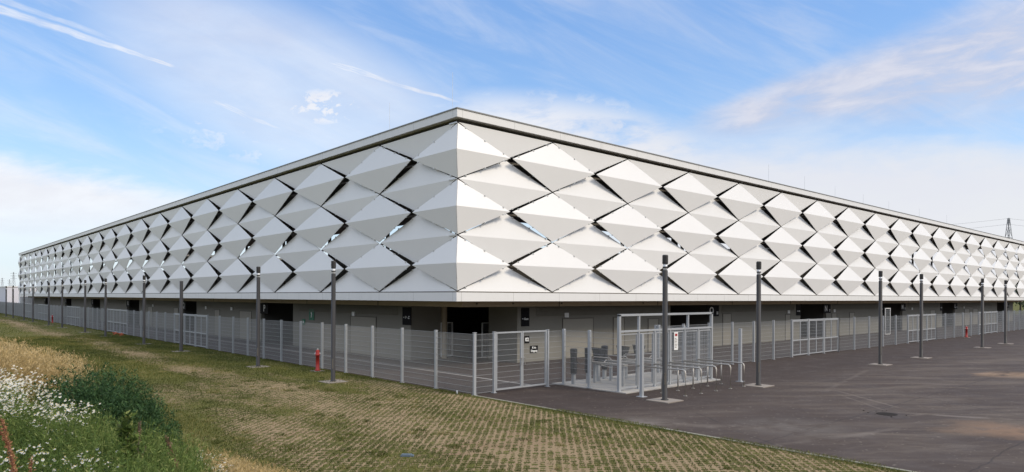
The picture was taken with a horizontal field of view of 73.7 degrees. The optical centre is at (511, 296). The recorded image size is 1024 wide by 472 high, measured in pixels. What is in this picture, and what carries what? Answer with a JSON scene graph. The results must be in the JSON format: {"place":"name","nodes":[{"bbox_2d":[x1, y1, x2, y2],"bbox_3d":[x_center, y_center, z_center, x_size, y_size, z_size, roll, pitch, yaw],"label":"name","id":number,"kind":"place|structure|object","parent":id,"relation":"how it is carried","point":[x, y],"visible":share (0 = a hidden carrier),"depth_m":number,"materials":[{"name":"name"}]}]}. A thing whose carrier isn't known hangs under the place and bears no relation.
{"place":"outdoors","nodes":[
{"label":"outdoors","id":0,"kind":"place"},
{"bbox_2d":[28,456,36,471],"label":"dock plant","id":1,"kind":"object","parent":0,"point":[30,467],"visible":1,"depth_m":4.50,"materials":[{"name":"brown plant"}]},
{"bbox_2d":[136,421,145,462],"bbox_3d":[-3.744,1.617,6.850,0.143,0.759,0.094,0,0,21],"label":"dead weed","id":2,"kind":"object","parent":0,"point":[139,428],"visible":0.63,"depth_m":6.85,"materials":[{"name":"brown plant"}]},
{"bbox_2d":[27,364,259,469],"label":"embankment","id":3,"kind":"structure","parent":0,"point":[185,434],"depth_m":15.35,"materials":[{"name":"soil"}]},
{"bbox_2d":[0,419,19,471],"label":"dock plant","id":4,"kind":"object","parent":3,"relation":"on","point":[12,454],"visible":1,"depth_m":4.58,"materials":[{"name":"brown plant"}]},
{"bbox_2d":[32,359,187,452],"bbox_3d":[-5.596,1.596,9.479,1.658,1.427,2.491,0,0,-42],"label":"bush","id":5,"kind":"object","parent":3,"relation":"on","point":[117,400],"visible":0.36,"depth_m":9.33,"materials":[{"name":"green plant"}]},
{"bbox_2d":[0,368,234,471],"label":"weeds","id":6,"kind":"object","parent":3,"relation":"on","point":[156,458],"visible":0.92,"depth_m":6.92,"materials":[{"name":"green plant"}]},
{"bbox_2d":[0,366,234,471],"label":"daisy flowers","id":7,"kind":"object","parent":3,"relation":"on","point":[14,385],"visible":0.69,"depth_m":8.06,"materials":[{"name":"white plant"}]},
{"bbox_2d":[0,368,226,471],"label":"daisy centres","id":8,"kind":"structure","parent":7,"relation":"attached to","point":[38,412],"depth_m":8.06,"materials":[{"name":"plant"}]},
{"bbox_2d":[111,410,144,470],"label":"tall weed","id":9,"kind":"object","parent":3,"relation":"on","point":[126,427],"visible":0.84,"depth_m":6.21,"materials":[{"name":"green plant"}]},
{"bbox_2d":[0,336,310,471],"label":"golden grass","id":10,"kind":"structure","parent":3,"relation":"on","point":[9,360],"depth_m":12.21,"materials":[{"name":"beige plant"}]},
{"bbox_2d":[0,336,320,471],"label":"bank grass","id":11,"kind":"structure","parent":3,"relation":"on","point":[256,456],"depth_m":15.13,"materials":[{"name":"green plant"}]},
{"bbox_2d":[165,435,177,469],"bbox_3d":[-3.263,1.715,6.601,0.169,0.760,0.151,0,0,-42],"label":"dead weed","id":12,"kind":"object","parent":3,"relation":"on","point":[170,450],"visible":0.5,"depth_m":6.58,"materials":[{"name":"brown plant"}]},
{"bbox_2d":[0,313,914,471],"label":"grass paving","id":13,"kind":"structure","parent":0,"point":[537,466],"depth_m":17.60,"materials":[{"name":"green plant"}]},
{"bbox_2d":[3,286,9,316],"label":"lamp post","id":14,"kind":"object","parent":13,"relation":"on","point":[6,302],"visible":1,"depth_m":110.58,"materials":[{"name":"metal"}]},
{"bbox_2d":[12,286,13,317],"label":"lamp post","id":15,"kind":"object","parent":13,"relation":"on","point":[13,302],"visible":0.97,"depth_m":103.96,"materials":[{"name":"metal"}]},
{"bbox_2d":[23,285,24,319],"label":"lamp post","id":16,"kind":"object","parent":13,"relation":"on","point":[24,302],"visible":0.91,"depth_m":95.08,"materials":[{"name":"metal"}]},
{"bbox_2d":[32,284,33,321],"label":"lamp post","id":17,"kind":"object","parent":13,"relation":"on","point":[32,302],"visible":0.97,"depth_m":88.96,"materials":[{"name":"metal"}]},
{"bbox_2d":[48,283,49,324],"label":"lamp post","id":18,"kind":"object","parent":13,"relation":"on","point":[48,303],"visible":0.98,"depth_m":79.75,"materials":[{"name":"metal"}]},
{"bbox_2d":[60,282,66,327],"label":"lamp post","id":19,"kind":"object","parent":13,"relation":"on","point":[62,306],"visible":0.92,"depth_m":73.31,"materials":[{"name":"metal"}]},
{"bbox_2d":[79,280,87,332],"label":"lamp post","id":20,"kind":"object","parent":13,"relation":"on","point":[84,307],"visible":0.98,"depth_m":64.44,"materials":[{"name":"metal"}]},
{"bbox_2d":[104,278,106,336],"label":"lamp post","id":21,"kind":"object","parent":13,"relation":"on","point":[105,311],"visible":0.94,"depth_m":58.17,"materials":[{"name":"metal"}]},
{"bbox_2d":[142,275,149,343],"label":"lamp post","id":22,"kind":"object","parent":13,"relation":"on","point":[144,289],"visible":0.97,"depth_m":49.17,"materials":[{"name":"metal"}]},
{"bbox_2d":[172,281,189,351],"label":"plain mast","id":23,"kind":"object","parent":13,"relation":"on","point":[181,321],"visible":0.9,"depth_m":42.74,"materials":[{"name":"metal"}]},
{"bbox_2d":[246,267,270,367],"bbox_3d":[-12.527,1.003,33.741,0.900,5.000,0.900,0,0,-42],"label":"lamp post","id":24,"kind":"object","parent":13,"relation":"on","point":[258,270],"visible":0.98,"depth_m":33.67,"materials":[{"name":"metal"}]},
{"bbox_2d":[312,348,322,371],"bbox_3d":[-9.080,2.956,31.928,0.500,1.120,0.500,0,0,-42],"label":"fire hydrant","id":25,"kind":"object","parent":13,"relation":"on","point":[317,354],"visible":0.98,"depth_m":31.85,"materials":[{"name":"metal"}]},
{"bbox_2d":[320,261,347,383],"bbox_3d":[-7.308,1.022,27.955,0.900,5.000,0.900,0,0,-42],"label":"lamp post","id":26,"kind":"object","parent":13,"relation":"on","point":[333,298],"visible":1,"depth_m":27.88,"materials":[{"name":"metal"}]},
{"bbox_2d":[400,453,413,456],"bbox_3d":[-2.288,3.456,14.935,0.280,0.050,0.100,0,0,3],"label":"board scrap","id":27,"kind":"object","parent":13,"relation":"on","point":[405,455],"visible":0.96,"depth_m":14.89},
{"bbox_2d":[0,0,1023,286],"label":"sky","id":28,"kind":"structure","parent":0,"point":[111,110],"materials":[{"name":"blue"}]},
{"bbox_2d":[4,313,1023,471],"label":"asphalt yard","id":29,"kind":"structure","parent":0,"point":[958,401],"depth_m":24.28,"materials":[{"name":"grey asphalt"}]},
{"bbox_2d":[0,301,22,316],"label":"fence","id":30,"kind":"object","parent":29,"relation":"on","point":[18,309],"visible":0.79,"depth_m":117.94,"materials":[{"name":"metal"}]},
{"bbox_2d":[0,286,35,302],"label":"white cabin","id":31,"kind":"object","parent":29,"relation":"on","point":[9,293],"visible":0.03,"depth_m":151.45,"materials":[{"name":"white metal"}]},
{"bbox_2d":[18,296,31,303],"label":"site container","id":32,"kind":"object","parent":29,"relation":"on","point":[28,300],"visible":0.13,"depth_m":144.55,"materials":[{"name":"white metal"}]},
{"bbox_2d":[25,303,31,317],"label":"wide gate","id":33,"kind":"structure","parent":29,"relation":"on","point":[28,310],"depth_m":105.52,"materials":[{"name":"metal"}]},
{"bbox_2d":[31,304,37,318],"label":"fence","id":34,"kind":"object","parent":29,"relation":"on","point":[35,310],"visible":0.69,"depth_m":100.21,"materials":[{"name":"metal"}]},
{"bbox_2d":[38,304,47,320],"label":"wide gate","id":35,"kind":"structure","parent":29,"relation":"on","point":[43,307],"depth_m":95.11,"materials":[{"name":"metal"}]},
{"bbox_2d":[50,305,66,323],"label":"fence","id":36,"kind":"object","parent":29,"relation":"on","point":[55,313],"visible":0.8,"depth_m":86.86,"materials":[{"name":"metal"}]},
{"bbox_2d":[67,306,80,326],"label":"wide gate","id":37,"kind":"structure","parent":29,"relation":"on","point":[75,320],"depth_m":79.06,"materials":[{"name":"metal"}]},
{"bbox_2d":[80,307,103,330],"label":"fence","id":38,"kind":"object","parent":29,"relation":"on","point":[90,313],"visible":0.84,"depth_m":71.32,"materials":[{"name":"metal"}]},
{"bbox_2d":[107,308,127,334],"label":"wide gate","id":39,"kind":"structure","parent":29,"relation":"on","point":[112,326],"depth_m":63.58,"materials":[{"name":"metal"}]},
{"bbox_2d":[127,310,173,341],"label":"fence","id":40,"kind":"object","parent":29,"relation":"on","point":[168,329],"visible":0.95,"depth_m":54.59,"materials":[{"name":"metal"}]},
{"bbox_2d":[174,313,207,348],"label":"wide gate","id":41,"kind":"structure","parent":29,"relation":"on","point":[190,332],"depth_m":47.71,"materials":[{"name":"metal"}]},
{"bbox_2d":[70,319,524,384],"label":"drain strip","id":42,"kind":"object","parent":29,"relation":"on","point":[378,363],"visible":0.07,"depth_m":34.61,"materials":[{"name":"concrete"}]},
{"bbox_2d":[207,316,476,394],"bbox_3d":[-10.712,2.345,34.709,0.180,2.230,28.154,0,0,-42],"label":"fence","id":43,"kind":"object","parent":29,"relation":"on","point":[250,346],"visible":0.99,"depth_m":31.21,"materials":[{"name":"metal"}]},
{"bbox_2d":[476,334,493,392],"bbox_3d":[-0.977,2.386,24.633,0.845,2.107,0.031,0,0,-42],"label":"fence","id":44,"kind":"object","parent":29,"relation":"on","point":[488,374],"visible":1,"depth_m":24.71,"materials":[{"name":"metal"}]},
{"bbox_2d":[491,329,549,392],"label":"double gate","id":45,"kind":"structure","parent":29,"relation":"on","point":[496,377],"depth_m":25.86,"materials":[{"name":"metal"}]},
{"bbox_2d":[524,336,528,342],"bbox_3d":[0.569,1.622,25.966,0.260,0.280,0.016,0,0,-42],"label":"notice","id":46,"kind":"object","parent":45,"relation":"attached to","point":[526,339],"visible":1,"depth_m":25.95,"materials":[{"name":"white plastic"}]},
{"bbox_2d":[530,345,537,352],"bbox_3d":[0.844,2.003,26.216,0.420,0.270,0.016,0,0,-42],"label":"notice","id":47,"kind":"object","parent":45,"relation":"attached to","point":[533,349],"visible":1,"depth_m":26.22,"materials":[{"name":"white plastic"}]},
{"bbox_2d":[552,372,720,393],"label":"concrete slab","id":48,"kind":"structure","parent":29,"relation":"on","point":[598,384],"depth_m":27.48,"materials":[{"name":"grey concrete"}]},
{"bbox_2d":[549,331,561,384],"bbox_3d":[1.689,2.396,27.038,0.765,2.107,0.031,0,0,-42],"label":"fence","id":49,"kind":"object","parent":48,"relation":"on","point":[552,357],"visible":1,"depth_m":26.99,"materials":[{"name":"metal"}]},
{"bbox_2d":[570,348,576,383],"bbox_3d":[2.457,2.764,27.207,0.291,1.430,0.295,0,0,-42],"label":"ticket reader","id":50,"kind":"object","parent":48,"relation":"on","point":[573,364],"visible":0.94,"depth_m":27.11,"materials":[{"name":"metal"}]},
{"bbox_2d":[597,364,599,380],"bbox_3d":[3.601,2.784,28.306,0.480,1.400,0.400,0,0,-42],"label":"ticket reader","id":51,"kind":"object","parent":48,"relation":"on","point":[598,372],"visible":0.24,"depth_m":28.23,"materials":[{"name":"metal"}]},
{"bbox_2d":[593,358,627,385],"bbox_3d":[3.973,2.945,27.328,0.544,1.080,1.750,0,0,-42],"label":"turnstile","id":52,"kind":"object","parent":48,"relation":"on","point":[595,371],"visible":0.4,"depth_m":27.05,"materials":[{"name":"silver metal"}]},
{"bbox_2d":[609,355,635,380],"bbox_3d":[4.722,2.948,28.005,0.544,1.080,1.750,0,0,-42],"label":"turnstile","id":53,"kind":"object","parent":48,"relation":"on","point":[625,362],"visible":0.36,"depth_m":28.23,"materials":[{"name":"silver metal"}]},
{"bbox_2d":[562,312,713,391],"bbox_3d":[5.326,2.065,28.277,6.500,2.850,2.950,0,0,-42],"label":"turnstile portal","id":54,"kind":"object","parent":48,"relation":"on","point":[597,349],"visible":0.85,"depth_m":26.61,"materials":[{"name":"metal"}]},
{"bbox_2d":[674,332,677,349],"bbox_3d":[6.602,1.775,27.500,0.270,0.720,0.012,0,0,-42],"label":"notice","id":55,"kind":"object","parent":54,"relation":"attached to","point":[675,340],"visible":1,"depth_m":27.49,"materials":[{"name":"metal"}]},
{"bbox_2d":[622,354,658,378],"bbox_3d":[5.472,2.951,28.681,0.544,1.080,1.750,0,0,-42],"label":"turnstile","id":56,"kind":"object","parent":48,"relation":"on","point":[626,368],"visible":0.21,"depth_m":29.01,"materials":[{"name":"silver metal"}]},
{"bbox_2d":[644,353,672,361],"bbox_3d":[6.222,2.954,29.358,0.544,1.080,1.750,0,0,-42],"label":"turnstile","id":57,"kind":"object","parent":48,"relation":"on","point":[645,358],"visible":0.16,"depth_m":29.35,"materials":[{"name":"silver metal"}]},
{"bbox_2d":[636,334,646,397],"bbox_3d":[4.573,2.410,24.064,0.280,2.215,0.280,0,0,-42],"label":"gate post","id":58,"kind":"object","parent":29,"relation":"on","point":[641,387],"visible":1,"depth_m":24.04,"materials":[{"name":"metal"}]},
{"bbox_2d":[637,365,685,395],"bbox_3d":[5.481,3.046,25.040,0.140,0.948,2.170,0,0,-42],"label":"handrail","id":59,"kind":"object","parent":29,"relation":"on","point":[670,369],"visible":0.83,"depth_m":25.01,"materials":[{"name":"silver metal"}]},
{"bbox_2d":[646,255,683,403],"bbox_3d":[5.192,1.070,23.204,0.900,5.000,0.900,0,0,-42],"label":"lamp post","id":60,"kind":"object","parent":29,"relation":"on","point":[663,399],"visible":0.98,"depth_m":23.13,"materials":[{"name":"metal"}]},
{"bbox_2d":[654,363,702,393],"bbox_3d":[6.231,3.049,25.717,0.140,0.948,2.170,0,0,-42],"label":"handrail","id":61,"kind":"object","parent":29,"relation":"on","point":[677,366],"visible":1,"depth_m":25.68,"materials":[{"name":"silver metal"}]},
{"bbox_2d":[669,362,716,390],"bbox_3d":[6.981,3.052,26.393,0.140,0.948,2.170,0,0,-42],"label":"handrail","id":62,"kind":"object","parent":29,"relation":"on","point":[693,371],"visible":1,"depth_m":26.36,"materials":[{"name":"silver metal"}]},
{"bbox_2d":[683,360,731,388],"bbox_3d":[7.731,3.055,27.070,0.140,0.948,2.170,0,0,-42],"label":"handrail","id":63,"kind":"object","parent":29,"relation":"on","point":[707,363],"visible":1,"depth_m":26.98,"materials":[{"name":"silver metal"}]},
{"bbox_2d":[697,359,745,386],"bbox_3d":[8.481,3.058,27.746,0.140,0.948,2.170,0,0,-42],"label":"handrail","id":64,"kind":"object","parent":29,"relation":"on","point":[721,366],"visible":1,"depth_m":27.71,"materials":[{"name":"silver metal"}]},
{"bbox_2d":[654,320,791,368],"bbox_3d":[11.558,2.429,35.939,13.471,2.230,0.180,0,0,-42],"label":"fence","id":65,"kind":"object","parent":29,"relation":"on","point":[722,355],"visible":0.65,"depth_m":37.22,"materials":[{"name":"metal"}]},
{"bbox_2d":[735,328,744,381],"bbox_3d":[9.533,2.428,28.538,0.280,2.215,0.280,0,0,-42],"label":"gate post","id":66,"kind":"object","parent":29,"relation":"on","point":[739,354],"visible":0.98,"depth_m":28.50,"materials":[{"name":"metal"}]},
{"bbox_2d":[742,261,774,387],"bbox_3d":[9.809,1.087,27.193,0.900,5.000,0.900,0,0,-42],"label":"lamp post","id":67,"kind":"object","parent":29,"relation":"on","point":[758,384],"visible":1,"depth_m":27.12,"materials":[{"name":"metal"}]},
{"bbox_2d":[790,318,839,356],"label":"wide gate","id":68,"kind":"structure","parent":29,"relation":"on","point":[826,344],"depth_m":42.48,"materials":[{"name":"metal"}]},
{"bbox_2d":[838,315,907,351],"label":"fence","id":69,"kind":"object","parent":29,"relation":"on","point":[891,337],"visible":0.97,"depth_m":48.55,"materials":[{"name":"metal"}]},
{"bbox_2d":[868,271,892,365],"bbox_3d":[19.426,1.123,36.042,0.900,5.000,0.900,0,0,-42],"label":"lamp post","id":70,"kind":"object","parent":29,"relation":"on","point":[880,275],"visible":1,"depth_m":35.96,"materials":[{"name":"metal"}]},
{"bbox_2d":[863,410,906,416],"bbox_3d":[11.197,3.537,20.745,1.135,0.031,1.191,0,0,-9],"label":"storm drain","id":71,"kind":"object","parent":29,"relation":"on","point":[887,414],"visible":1,"depth_m":20.72,"materials":[{"name":"metal"}]},
{"bbox_2d":[885,308,890,334],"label":"open leaf","id":72,"kind":"object","parent":29,"relation":"on","point":[888,317],"visible":0.56,"depth_m":65.20,"materials":[{"name":"metal"}]},
{"bbox_2d":[910,274,930,358],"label":"lamp post","id":73,"kind":"object","parent":29,"relation":"on","point":[921,322],"visible":1,"depth_m":40.20,"materials":[{"name":"metal"}]},
{"bbox_2d":[907,314,935,342],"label":"wide gate","id":74,"kind":"structure","parent":29,"relation":"on","point":[930,320],"depth_m":55.72,"materials":[{"name":"metal"}]},
{"bbox_2d":[936,312,978,338],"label":"fence","id":75,"kind":"object","parent":29,"relation":"on","point":[957,330],"visible":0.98,"depth_m":61.72,"materials":[{"name":"metal"}]},
{"bbox_2d":[962,326,969,337],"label":"fire hydrant","id":76,"kind":"object","parent":29,"relation":"on","point":[966,331],"visible":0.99,"depth_m":61.52,"materials":[{"name":"metal"}]},
{"bbox_2d":[973,278,990,347],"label":"lamp post","id":77,"kind":"object","parent":29,"relation":"on","point":[982,312],"visible":0.98,"depth_m":48.75,"materials":[{"name":"metal"}]},
{"bbox_2d":[978,311,997,334],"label":"wide gate","id":78,"kind":"structure","parent":29,"relation":"on","point":[990,323],"depth_m":69.22,"materials":[{"name":"metal"}]},
{"bbox_2d":[997,280,1011,343],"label":"lamp post","id":79,"kind":"object","parent":29,"relation":"on","point":[1005,312],"visible":0.98,"depth_m":53.05,"materials":[{"name":"metal"}]},
{"bbox_2d":[998,310,1023,331],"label":"fence","id":80,"kind":"object","parent":29,"relation":"on","point":[1014,314],"visible":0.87,"depth_m":75.14,"materials":[{"name":"metal"}]},
{"bbox_2d":[18,88,1023,362],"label":"stadium","id":81,"kind":"object","parent":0,"point":[428,184],"visible":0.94,"depth_m":43.38,"materials":[{"name":"metal"}]},
{"bbox_2d":[260,303,267,313],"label":"letter sign","id":82,"kind":"object","parent":81,"relation":"attached to","point":[264,308],"visible":1,"depth_m":52.25,"materials":[{"name":"black plastic"}]},
{"bbox_2d":[309,309,313,319],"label":"exit sign","id":83,"kind":"object","parent":81,"relation":"attached to","point":[311,315],"visible":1,"depth_m":46.38,"materials":[{"name":"green plastic"}]},
{"bbox_2d":[402,307,411,324],"bbox_3d":[-5.809,1.058,37.751,0.040,0.980,0.860,0,0,-42],"label":"direction sign","id":84,"kind":"object","parent":81,"relation":"attached to","point":[406,315],"visible":1,"depth_m":37.76,"materials":[{"name":"black plastic"}]},
{"bbox_2d":[441,322,452,356],"bbox_3d":[-3.698,2.431,39.306,0.488,1.950,1.208,0,0,12],"label":"open leaf","id":85,"kind":"object","parent":81,"relation":"attached to","point":[450,344],"visible":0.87,"depth_m":39.45,"materials":[{"name":"metal"}]},
{"bbox_2d":[482,322,488,356],"bbox_3d":[-1.299,2.440,39.400,1.208,1.950,0.488,0,0,-69],"label":"open leaf","id":86,"kind":"object","parent":81,"relation":"attached to","point":[482,338],"visible":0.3,"depth_m":38.91,"materials":[{"name":"metal"}]},
{"bbox_2d":[521,308,528,325],"bbox_3d":[0.719,1.083,36.708,0.580,0.980,0.040,0,0,-42],"label":"direction sign","id":87,"kind":"object","parent":81,"relation":"attached to","point":[524,316],"visible":1,"depth_m":36.67,"materials":[{"name":"black plastic"}]},
{"bbox_2d":[707,305,718,316],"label":"letter sign","id":88,"kind":"object","parent":81,"relation":"attached to","point":[714,309],"visible":0.72,"depth_m":49.12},
{"bbox_2d":[796,304,800,314],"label":"direction sign","id":89,"kind":"object","parent":81,"relation":"attached to","point":[798,309],"visible":1,"depth_m":57.96,"materials":[{"name":"black plastic"}]},
{"bbox_2d":[823,304,830,312],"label":"letter sign","id":90,"kind":"object","parent":81,"relation":"attached to","point":[826,308],"visible":1,"depth_m":61.66,"materials":[{"name":"black plastic"}]},
{"bbox_2d":[900,304,905,310],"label":"letter sign","id":91,"kind":"object","parent":81,"relation":"attached to","point":[902,307],"visible":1,"depth_m":74.43,"materials":[{"name":"black plastic"}]},
{"bbox_2d":[616,346,628,363],"bbox_3d":[4.789,2.788,29.377,0.480,1.400,0.400,0,0,-42],"label":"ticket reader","id":92,"kind":"object","parent":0,"point":[626,348],"visible":0.29,"depth_m":29.24,"materials":[{"name":"metal"}]},
{"bbox_2d":[1013,300,1023,313],"bbox_3d":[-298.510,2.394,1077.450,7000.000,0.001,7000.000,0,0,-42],"label":"ground","id":93,"kind":"structure","parent":0,"point":[1016,307],"depth_m":278.18,"materials":[{"name":"plant"}]},
{"bbox_2d":[474,395,915,471],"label":"kerb","id":94,"kind":"structure","parent":93,"relation":"on","point":[710,436],"depth_m":17.01,"materials":[{"name":"concrete"}]},
{"bbox_2d":[1004,218,1018,302],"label":"power pylon","id":95,"kind":"object","parent":93,"relation":"on","point":[1008,220],"visible":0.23,"depth_m":393.50,"materials":[{"name":"metal"}]},
{"bbox_2d":[1013,279,1023,316],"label":"tree","id":96,"kind":"object","parent":93,"relation":"on","point":[1019,303],"visible":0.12,"depth_m":122.59,"materials":[{"name":"green plant"}]}
]}

